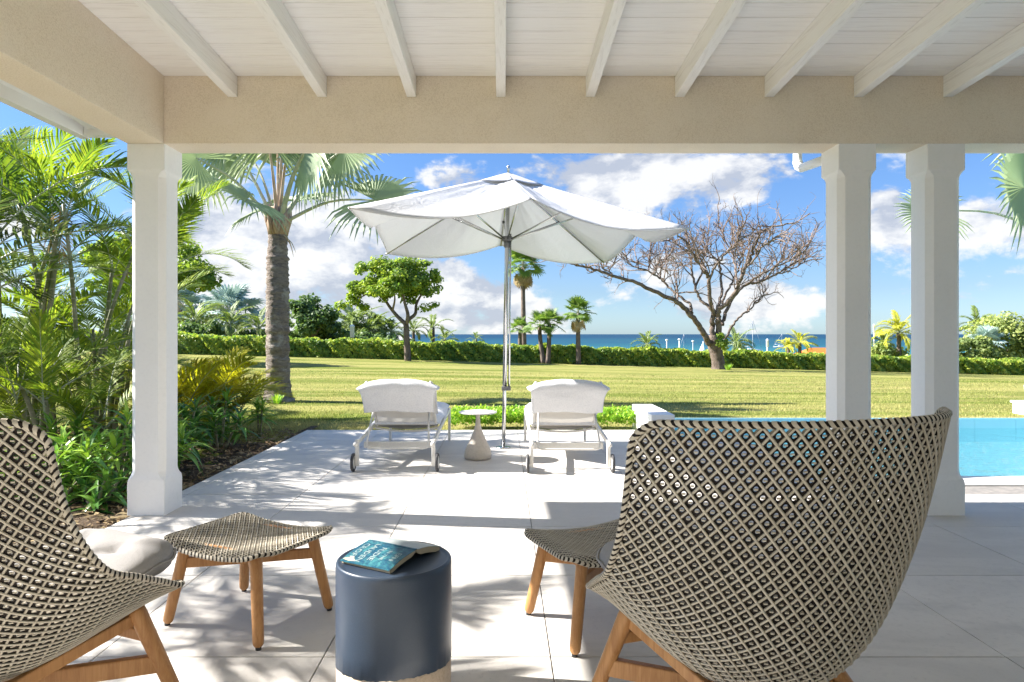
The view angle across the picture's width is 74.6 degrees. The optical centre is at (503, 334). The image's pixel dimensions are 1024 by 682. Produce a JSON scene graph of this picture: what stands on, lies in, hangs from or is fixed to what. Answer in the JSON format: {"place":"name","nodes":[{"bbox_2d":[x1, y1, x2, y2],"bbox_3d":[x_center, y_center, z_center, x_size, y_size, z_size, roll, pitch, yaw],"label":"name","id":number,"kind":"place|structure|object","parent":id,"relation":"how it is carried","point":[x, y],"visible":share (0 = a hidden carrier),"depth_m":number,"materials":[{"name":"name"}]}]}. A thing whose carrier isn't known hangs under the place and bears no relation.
{"place":"outdoors","nodes":[
{"label":"outdoors","id":0,"kind":"place"},
{"bbox_2d":[350,325,354,338],"bbox_3d":[-8.214,0.338,36.500,0.289,1.740,0.282,0,0,0],"label":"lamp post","id":1,"kind":"object","parent":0,"point":[352,331],"visible":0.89,"depth_m":36.40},
{"bbox_2d":[0,102,1023,333],"label":"sky","id":2,"kind":"structure","parent":0,"point":[991,273],"materials":[{"name":"blue"}]},
{"bbox_2d":[4,342,1023,495],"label":"lawn","id":3,"kind":"structure","parent":0,"point":[373,366],"depth_m":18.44,"materials":[{"name":"green plant"}]},
{"bbox_2d":[0,125,80,359],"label":"areca palm","id":4,"kind":"object","parent":3,"relation":"on","point":[34,140],"visible":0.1,"depth_m":10.95,"materials":[{"name":"plant"}]},
{"bbox_2d":[78,228,222,297],"bbox_3d":[-14.202,-1.506,27.018,5.585,5.421,4.200,0,0,0],"label":"green tree","id":5,"kind":"object","parent":3,"relation":"on","point":[210,278],"visible":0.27,"depth_m":26.59,"materials":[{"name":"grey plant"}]},
{"bbox_2d":[0,426,317,549],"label":"planting bed","id":6,"kind":"object","parent":3,"relation":"on","point":[81,521],"visible":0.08,"depth_m":6.35,"materials":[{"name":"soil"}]},
{"bbox_2d":[0,431,28,480],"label":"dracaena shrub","id":7,"kind":"object","parent":6,"relation":"on","point":[14,455],"visible":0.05,"depth_m":6.14,"materials":[{"name":"green plant"}]},
{"bbox_2d":[0,421,117,499],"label":"dracaena shrub","id":8,"kind":"object","parent":6,"relation":"on","point":[63,456],"visible":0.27,"depth_m":5.29,"materials":[{"name":"green plant"}]},
{"bbox_2d":[0,316,119,447],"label":"areca palm","id":9,"kind":"object","parent":6,"relation":"on","point":[5,395],"visible":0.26,"depth_m":7.40,"materials":[{"name":"plant"}]},
{"bbox_2d":[1,251,124,423],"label":"areca palm","id":10,"kind":"object","parent":6,"relation":"on","point":[86,294],"visible":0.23,"depth_m":9.15,"materials":[{"name":"plant"}]},
{"bbox_2d":[0,120,131,398],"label":"areca palm","id":11,"kind":"object","parent":6,"relation":"on","point":[13,254],"visible":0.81,"depth_m":7.20,"materials":[{"name":"plant"}]},
{"bbox_2d":[18,401,119,472],"bbox_3d":[-4.259,1.006,6.426,1.015,0.746,1.009,0,0,-41],"label":"dracaena shrub","id":12,"kind":"object","parent":6,"relation":"on","point":[74,425],"visible":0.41,"depth_m":6.50,"materials":[{"name":"green plant"}]},
{"bbox_2d":[42,459,131,514],"bbox_3d":[-3.035,1.271,5.096,0.672,0.624,0.757,0,0,17],"label":"dracaena shrub","id":13,"kind":"object","parent":6,"relation":"on","point":[93,501],"visible":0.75,"depth_m":5.06,"materials":[{"name":"green plant"}]},
{"bbox_2d":[0,301,196,455],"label":"areca palm","id":14,"kind":"object","parent":6,"relation":"on","point":[38,340],"visible":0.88,"depth_m":6.71,"materials":[{"name":"plant"}]},
{"bbox_2d":[0,125,197,441],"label":"areca palm","id":15,"kind":"object","parent":6,"relation":"on","point":[60,181],"visible":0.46,"depth_m":8.11,"materials":[{"name":"plant"}]},
{"bbox_2d":[1,232,225,425],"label":"areca palm","id":16,"kind":"object","parent":6,"relation":"on","point":[122,304],"visible":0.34,"depth_m":9.55,"materials":[{"name":"plant"}]},
{"bbox_2d":[58,399,188,499],"bbox_3d":[-3.149,0.986,5.515,1.027,0.909,1.000,0,0,0],"label":"dracaena shrub","id":17,"kind":"object","parent":6,"relation":"on","point":[100,450],"visible":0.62,"depth_m":5.42,"materials":[{"name":"green plant"}]},
{"bbox_2d":[0,127,251,442],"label":"areca palm","id":18,"kind":"object","parent":6,"relation":"on","point":[189,211],"visible":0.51,"depth_m":8.15,"materials":[{"name":"plant"}]},
{"bbox_2d":[108,410,214,476],"bbox_3d":[-3.086,1.069,6.149,0.985,0.810,0.821,0,0,0],"label":"dracaena shrub","id":19,"kind":"object","parent":6,"relation":"on","point":[182,435],"visible":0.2,"depth_m":6.09,"materials":[{"name":"green plant"}]},
{"bbox_2d":[87,335,297,435],"bbox_3d":[-4.166,0.660,8.979,2.523,1.355,2.990,0,0,0],"label":"areca palm","id":20,"kind":"object","parent":6,"relation":"on","point":[220,373],"visible":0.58,"depth_m":8.68,"materials":[{"name":"plant"}]},
{"bbox_2d":[178,393,223,462],"bbox_3d":[-3.405,0.971,7.063,0.985,0.723,1.001,0,0,0],"label":"dracaena shrub","id":21,"kind":"object","parent":6,"relation":"on","point":[200,429],"visible":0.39,"depth_m":7.00,"materials":[{"name":"green plant"}]},
{"bbox_2d":[192,405,241,447],"bbox_3d":[-3.605,1.174,8.322,0.802,0.696,0.883,0,0,0],"label":"dracaena shrub","id":22,"kind":"object","parent":6,"relation":"on","point":[225,428],"visible":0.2,"depth_m":8.36,"materials":[{"name":"green plant"}]},
{"bbox_2d":[189,386,261,449],"bbox_3d":[-3.222,0.954,7.788,0.932,0.755,0.888,0,0,0],"label":"dracaena shrub","id":23,"kind":"object","parent":6,"relation":"on","point":[226,413],"visible":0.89,"depth_m":7.71,"materials":[{"name":"green plant"}]},
{"bbox_2d":[242,394,281,436],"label":"dracaena shrub","id":24,"kind":"object","parent":6,"relation":"on","point":[257,405],"visible":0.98,"depth_m":8.55,"materials":[{"name":"green plant"}]},
{"bbox_2d":[178,289,207,329],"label":"silver palm","id":25,"kind":"object","parent":3,"relation":"on","point":[195,300],"visible":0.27,"depth_m":45.59,"materials":[{"name":"grey plant"}]},
{"bbox_2d":[178,319,227,336],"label":"bush","id":26,"kind":"object","parent":3,"relation":"on","point":[213,328],"visible":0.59,"depth_m":37.70,"materials":[{"name":"green plant"}]},
{"bbox_2d":[178,297,229,325],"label":"feather palm","id":27,"kind":"object","parent":3,"relation":"on","point":[195,314],"visible":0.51,"depth_m":39.74,"materials":[{"name":"green plant"}]},
{"bbox_2d":[189,283,265,333],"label":"silver palm","id":28,"kind":"object","parent":3,"relation":"on","point":[228,296],"visible":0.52,"depth_m":43.44,"materials":[{"name":"grey plant"}]},
{"bbox_2d":[200,301,257,335],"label":"feather palm","id":29,"kind":"object","parent":3,"relation":"on","point":[229,318],"visible":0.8,"depth_m":38.86,"materials":[{"name":"green plant"}]},
{"bbox_2d":[231,307,265,335],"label":"feather palm","id":30,"kind":"object","parent":3,"relation":"on","point":[257,322],"visible":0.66,"depth_m":37.71,"materials":[{"name":"green plant"}]},
{"bbox_2d":[235,329,263,335],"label":"bush","id":31,"kind":"object","parent":3,"relation":"on","point":[251,332],"visible":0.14,"depth_m":38.80,"materials":[{"name":"green plant"}]},
{"bbox_2d":[266,392,285,403],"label":"grass tuft","id":32,"kind":"object","parent":3,"relation":"on","point":[277,400],"visible":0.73,"depth_m":12.83,"materials":[{"name":"green plant"}]},
{"bbox_2d":[179,153,421,402],"bbox_3d":[-4.228,-1.947,13.171,5.662,6.775,4.074,0,0,0],"label":"silver fan palm","id":33,"kind":"object","parent":3,"relation":"on","point":[276,211],"visible":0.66,"depth_m":13.08,"materials":[{"name":"green plant"}]},
{"bbox_2d":[288,292,349,338],"bbox_3d":[-10.414,-0.577,37.196,3.298,3.548,3.331,0,0,-36],"label":"dark tree","id":34,"kind":"object","parent":3,"relation":"on","point":[310,316],"visible":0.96,"depth_m":36.37,"materials":[{"name":"green plant"}]},
{"bbox_2d":[263,329,413,341],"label":"hedge","id":35,"kind":"object","parent":3,"relation":"on","point":[335,336],"visible":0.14,"depth_m":37.95,"materials":[{"name":"green plant"}]},
{"bbox_2d":[333,301,385,334],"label":"date palm","id":36,"kind":"object","parent":3,"relation":"on","point":[349,318],"visible":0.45,"depth_m":41.61,"materials":[{"name":"green plant"}]},
{"bbox_2d":[346,311,389,335],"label":"feather palm","id":37,"kind":"object","parent":3,"relation":"on","point":[368,324],"visible":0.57,"depth_m":40.83,"materials":[{"name":"green plant"}]},
{"bbox_2d":[354,329,384,337],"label":"bush","id":38,"kind":"object","parent":3,"relation":"on","point":[365,334],"visible":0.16,"depth_m":39.17,"materials":[{"name":"green plant"}]},
{"bbox_2d":[358,310,403,338],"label":"feather palm","id":39,"kind":"object","parent":3,"relation":"on","point":[385,329],"visible":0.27,"depth_m":42.81,"materials":[{"name":"green plant"}]},
{"bbox_2d":[375,332,398,339],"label":"bush","id":40,"kind":"object","parent":3,"relation":"on","point":[390,335],"visible":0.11,"depth_m":39.88,"materials":[{"name":"green plant"}]},
{"bbox_2d":[334,255,443,360],"bbox_3d":[-5.352,-1.250,32.758,4.632,5.140,3.951,0,0,32],"label":"green tree","id":41,"kind":"object","parent":3,"relation":"on","point":[407,280],"visible":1,"depth_m":32.20,"materials":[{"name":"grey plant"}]},
{"bbox_2d":[379,317,409,335],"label":"feather palm","id":42,"kind":"object","parent":3,"relation":"on","point":[391,326],"visible":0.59,"depth_m":41.88,"materials":[{"name":"green plant"}]},
{"bbox_2d":[402,317,428,341],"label":"feather palm","id":43,"kind":"object","parent":3,"relation":"on","point":[413,325],"visible":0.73,"depth_m":43.95,"materials":[{"name":"green plant"}]},
{"bbox_2d":[410,314,452,341],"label":"coconut palm","id":44,"kind":"object","parent":3,"relation":"on","point":[432,321],"visible":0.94,"depth_m":43.94,"materials":[{"name":"green plant"}]},
{"bbox_2d":[430,329,458,340],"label":"feather palm","id":45,"kind":"object","parent":3,"relation":"on","point":[444,335],"visible":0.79,"depth_m":39.92,"materials":[{"name":"green plant"}]},
{"bbox_2d":[467,332,484,341],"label":"feather palm","id":46,"kind":"object","parent":3,"relation":"on","point":[476,335],"visible":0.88,"depth_m":41.95,"materials":[{"name":"green plant"}]},
{"bbox_2d":[10,329,1023,374],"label":"hedge","id":47,"kind":"object","parent":3,"relation":"on","point":[379,348],"visible":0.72,"depth_m":33.47,"materials":[{"name":"green plant"}]},
{"bbox_2d":[508,316,532,344],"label":"fan palm","id":48,"kind":"object","parent":3,"relation":"on","point":[520,321],"visible":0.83,"depth_m":34.80,"materials":[{"name":"green plant"}]},
{"bbox_2d":[511,250,545,344],"bbox_3d":[1.232,-1.714,37.968,2.486,6.652,2.656,0,0,0],"label":"fan palm","id":49,"kind":"object","parent":3,"relation":"on","point":[523,280],"visible":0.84,"depth_m":37.88,"materials":[{"name":"green plant"}]},
{"bbox_2d":[523,309,554,362],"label":"fan palm","id":50,"kind":"object","parent":3,"relation":"on","point":[536,315],"visible":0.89,"depth_m":33.20,"materials":[{"name":"green plant"}]},
{"bbox_2d":[451,404,635,426],"bbox_3d":[0.535,1.117,9.416,2.625,0.300,0.803,0,0,0],"label":"ground cover","id":51,"kind":"object","parent":3,"relation":"on","point":[612,414],"visible":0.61,"depth_m":9.20,"materials":[{"name":"green plant"}]},
{"bbox_2d":[538,307,565,363],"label":"fan palm","id":52,"kind":"object","parent":3,"relation":"on","point":[552,314],"visible":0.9,"depth_m":33.09,"materials":[{"name":"green plant"}]},
{"bbox_2d":[563,295,595,364],"bbox_3d":[3.716,-0.226,32.998,1.844,3.488,1.929,0,0,0],"label":"fan palm","id":53,"kind":"object","parent":3,"relation":"on","point":[581,304],"visible":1,"depth_m":32.89,"materials":[{"name":"green plant"}]},
{"bbox_2d":[630,331,660,347],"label":"feather palm","id":54,"kind":"object","parent":3,"relation":"on","point":[646,339],"visible":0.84,"depth_m":34.57,"materials":[{"name":"green plant"}]},
{"bbox_2d":[531,177,825,369],"bbox_3d":[8.795,-2.826,30.871,15.174,9.064,7.712,0,0,0],"label":"bare tree","id":55,"kind":"object","parent":3,"relation":"on","point":[716,342],"visible":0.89,"depth_m":30.70,"materials":[{"name":"grey plant"}]},
{"bbox_2d":[724,363,733,369],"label":"grass tuft","id":56,"kind":"object","parent":3,"relation":"on","point":[729,366],"visible":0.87,"depth_m":30.14,"materials":[{"name":"green plant"}]},
{"bbox_2d":[724,325,754,350],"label":"date palm","id":57,"kind":"object","parent":3,"relation":"on","point":[737,342],"visible":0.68,"depth_m":36.33,"materials":[{"name":"green plant"}]},
{"bbox_2d":[774,338,799,352],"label":"golden palm","id":58,"kind":"object","parent":3,"relation":"on","point":[787,350],"visible":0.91,"depth_m":36.92,"materials":[{"name":"yellow plant"}]},
{"bbox_2d":[782,330,818,352],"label":"golden palm","id":59,"kind":"object","parent":3,"relation":"on","point":[800,339],"visible":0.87,"depth_m":36.88,"materials":[{"name":"yellow plant"}]},
{"bbox_2d":[802,348,825,352],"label":"beach house","id":60,"kind":"structure","parent":3,"relation":"on","point":[819,350],"depth_m":61.48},
{"bbox_2d":[871,329,896,349],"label":"feather palm","id":61,"kind":"object","parent":3,"relation":"on","point":[882,337],"visible":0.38,"depth_m":36.92,"materials":[{"name":"green plant"}]},
{"bbox_2d":[746,476,1023,485],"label":"pool coping","id":62,"kind":"object","parent":3,"relation":"on","point":[993,480],"visible":0.13,"depth_m":5.86,"materials":[{"name":"stone"}]},
{"bbox_2d":[751,442,1023,475],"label":"pool basin","id":63,"kind":"object","parent":3,"relation":"in","point":[972,464],"depth_m":9.86,"materials":[{"name":"blue tile"}]},
{"bbox_2d":[675,418,1023,441],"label":"pool wall","id":64,"kind":"structure","parent":63,"relation":"attached to","point":[969,424],"depth_m":9.84,"materials":[{"name":"tile"}]},
{"bbox_2d":[675,428,1023,475],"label":"water","id":65,"kind":"structure","parent":63,"relation":"in","point":[968,450],"depth_m":8.03,"materials":[{"name":"blue liquid"}]},
{"bbox_2d":[871,340,909,356],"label":"bush","id":66,"kind":"object","parent":3,"relation":"on","point":[878,348],"visible":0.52,"depth_m":35.95,"materials":[{"name":"green plant"}]},
{"bbox_2d":[871,309,910,356],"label":"golden palm","id":67,"kind":"object","parent":3,"relation":"on","point":[897,325],"visible":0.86,"depth_m":35.88,"materials":[{"name":"yellow plant"}]},
{"bbox_2d":[892,153,1023,254],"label":"silver fan palm","id":68,"kind":"object","parent":3,"relation":"on","point":[1012,169],"visible":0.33,"depth_m":9.61,"materials":[{"name":"green plant"}]},
{"bbox_2d":[959,305,998,332],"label":"feather palm","id":69,"kind":"object","parent":3,"relation":"on","point":[975,315],"visible":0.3,"depth_m":40.16,"materials":[{"name":"green plant"}]},
{"bbox_2d":[959,335,1003,359],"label":"bush","id":70,"kind":"object","parent":3,"relation":"on","point":[981,344],"visible":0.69,"depth_m":35.70,"materials":[{"name":"green plant"}]},
{"bbox_2d":[967,323,1008,357],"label":"silver palm","id":71,"kind":"object","parent":3,"relation":"on","point":[989,331],"visible":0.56,"depth_m":36.72,"materials":[{"name":"grey plant"}]},
{"bbox_2d":[960,311,1023,358],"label":"bush","id":72,"kind":"object","parent":3,"relation":"on","point":[1006,325],"visible":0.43,"depth_m":36.97,"materials":[{"name":"green plant"}]},
{"bbox_2d":[1010,400,1023,414],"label":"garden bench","id":73,"kind":"object","parent":3,"relation":"on","point":[1018,406],"visible":1,"depth_m":11.42,"materials":[{"name":"white"}]},
{"bbox_2d":[67,430,1023,681],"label":"terrace","id":74,"kind":"structure","parent":0,"point":[956,613],"depth_m":3.66,"materials":[{"name":"tile"}]},
{"bbox_2d":[0,418,184,681],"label":"wing chair","id":75,"kind":"object","parent":74,"relation":"on","point":[95,610],"visible":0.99,"depth_m":1.78,"materials":[{"name":"beige wicker"}]},
{"bbox_2d":[0,528,176,623],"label":"seat cushion","id":76,"kind":"object","parent":75,"relation":"on","point":[123,551],"visible":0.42,"depth_m":2.25,"materials":[{"name":"fabric"}]},
{"bbox_2d":[127,144,181,515],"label":"column","id":77,"kind":"structure","parent":74,"relation":"on","point":[154,485],"depth_m":4.74,"materials":[{"name":"white paint"}]},
{"bbox_2d":[0,0,163,142],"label":"side beam","id":78,"kind":"structure","parent":77,"relation":"on","point":[78,59],"depth_m":3.84,"materials":[{"name":"paint"}]},
{"bbox_2d":[163,512,332,650],"bbox_3d":[-1.140,1.079,3.030,0.620,0.393,0.514,0,0,26],"label":"footstool","id":79,"kind":"object","parent":74,"relation":"on","point":[249,542],"visible":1,"depth_m":2.96,"materials":[{"name":"beige wicker"}]},
{"bbox_2d":[335,541,451,681],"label":"drum table","id":80,"kind":"object","parent":74,"relation":"on","point":[395,625],"visible":0.78,"depth_m":2.19,"materials":[{"name":"blue ceramic"}]},
{"bbox_2d":[340,537,439,573],"bbox_3d":[-0.395,0.766,2.385,0.216,0.043,0.296,0,0,30],"label":"open book","id":81,"kind":"object","parent":80,"relation":"on","point":[387,555],"visible":1,"depth_m":2.33,"materials":[{"name":"paper"}]},
{"bbox_2d":[350,381,450,471],"bbox_3d":[-1.005,0.862,7.138,0.814,0.829,1.946,0,0,0],"label":"sun lounger","id":82,"kind":"object","parent":74,"relation":"on","point":[391,416],"visible":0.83,"depth_m":6.75,"materials":[{"name":"metal"}]},
{"bbox_2d":[356,379,439,413],"bbox_3d":[-1.007,0.620,6.597,0.798,0.388,0.520,0,0,0],"label":"towel","id":83,"kind":"object","parent":82,"relation":"on","point":[408,395],"visible":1,"depth_m":6.38,"materials":[{"name":"white fabric"}]},
{"bbox_2d":[372,402,449,423],"bbox_3d":[-1.005,0.865,7.520,0.710,0.122,1.220,0,0,0],"label":"lounger pad","id":84,"kind":"object","parent":82,"relation":"on","point":[443,407],"visible":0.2,"depth_m":7.04,"materials":[{"name":"white fabric"}]},
{"bbox_2d":[459,409,496,460],"bbox_3d":[-0.262,1.035,6.900,0.388,0.482,0.388,0,0,0],"label":"teardrop table","id":85,"kind":"object","parent":74,"relation":"on","point":[477,448],"visible":1,"depth_m":6.82,"materials":[{"name":"beige ceramic"}]},
{"bbox_2d":[348,165,689,448],"bbox_3d":[0.080,-0.314,7.545,3.784,3.171,3.120,0,0,-17],"label":"parasol","id":86,"kind":"object","parent":74,"relation":"on","point":[508,210],"visible":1,"depth_m":7.52,"materials":[{"name":"fabric"}]},
{"bbox_2d":[524,381,614,472],"bbox_3d":[0.615,0.862,7.088,0.814,0.829,1.946,0,0,0],"label":"sun lounger","id":87,"kind":"object","parent":74,"relation":"on","point":[562,417],"visible":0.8,"depth_m":6.69,"materials":[{"name":"metal"}]},
{"bbox_2d":[525,403,598,424],"bbox_3d":[0.615,0.865,7.470,0.710,0.122,1.220,0,0,0],"label":"lounger pad","id":88,"kind":"object","parent":87,"relation":"on","point":[528,411],"visible":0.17,"depth_m":6.86,"materials":[{"name":"white fabric"}]},
{"bbox_2d":[527,379,609,413],"bbox_3d":[0.615,0.619,6.547,0.792,0.390,0.520,0,0,0],"label":"towel","id":89,"kind":"object","parent":87,"relation":"on","point":[574,395],"visible":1,"depth_m":6.33,"materials":[{"name":"white fabric"}]},
{"bbox_2d":[524,518,657,657],"bbox_3d":[0.445,1.079,2.965,0.620,0.393,0.514,0,0,-23],"label":"footstool","id":90,"kind":"object","parent":74,"relation":"on","point":[579,547],"visible":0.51,"depth_m":2.90,"materials":[{"name":"beige wicker"}]},
{"bbox_2d":[632,404,674,440],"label":"wall","id":91,"kind":"structure","parent":74,"relation":"on","point":[645,413],"depth_m":8.62,"materials":[{"name":"white paint"}]},
{"bbox_2d":[586,407,952,681],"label":"wing chair","id":92,"kind":"object","parent":74,"relation":"on","point":[845,589],"visible":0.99,"depth_m":1.61,"materials":[{"name":"beige wicker"}]},
{"bbox_2d":[596,532,792,627],"bbox_3d":[0.604,0.774,2.165,0.527,0.137,0.507,0,9,-18],"label":"seat cushion","id":93,"kind":"object","parent":92,"relation":"on","point":[602,558],"visible":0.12,"depth_m":2.18,"materials":[{"name":"fabric"}]},
{"bbox_2d":[821,144,875,514],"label":"column","id":94,"kind":"structure","parent":74,"relation":"on","point":[847,170],"depth_m":4.74,"materials":[{"name":"white paint"}]},
{"bbox_2d":[792,153,820,171],"bbox_3d":[2.440,-1.459,5.326,0.096,0.392,0.670,0,0,5],"label":"drainpipe","id":95,"kind":"object","parent":94,"relation":"attached to","point":[799,164],"visible":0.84,"depth_m":5.48,"materials":[{"name":"white paint"}]},
{"bbox_2d":[906,144,964,515],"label":"column","id":96,"kind":"structure","parent":74,"relation":"on","point":[934,172],"depth_m":4.74,"materials":[{"name":"white paint"}]},
{"bbox_2d":[224,334,1016,355],"bbox_3d":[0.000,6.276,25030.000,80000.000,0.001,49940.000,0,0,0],"label":"sea","id":97,"kind":"structure","parent":0,"point":[596,341],"depth_m":792.34,"materials":[{"name":"liquid"}]},
{"bbox_2d":[744,319,761,350],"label":"sailboat","id":98,"kind":"object","parent":97,"relation":"on","point":[752,338],"visible":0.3,"depth_m":239.25,"materials":[{"name":"white"}]},
{"bbox_2d":[773,334,787,347],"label":"sailboat","id":99,"kind":"object","parent":97,"relation":"on","point":[779,346],"visible":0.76,"depth_m":308.66,"materials":[{"name":"white"}]},
{"bbox_2d":[699,341,705,350],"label":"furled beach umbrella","id":100,"kind":"object","parent":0,"point":[702,347],"visible":0.32,"depth_m":65.84,"materials":[{"name":"white fabric"}]},
{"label":"villa wall","id":101,"kind":"structure","parent":0,"visible":0},
{"bbox_2d":[0,0,1023,138],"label":"roof","id":102,"kind":"structure","parent":101,"relation":"attached to","point":[870,45],"depth_m":4.16,"materials":[{"name":"white paint"}]},
{"bbox_2d":[128,76,1023,152],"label":"front beam","id":103,"kind":"structure","parent":102,"relation":"attached to","point":[552,114],"depth_m":4.73,"materials":[{"name":"paint"}]}
]}

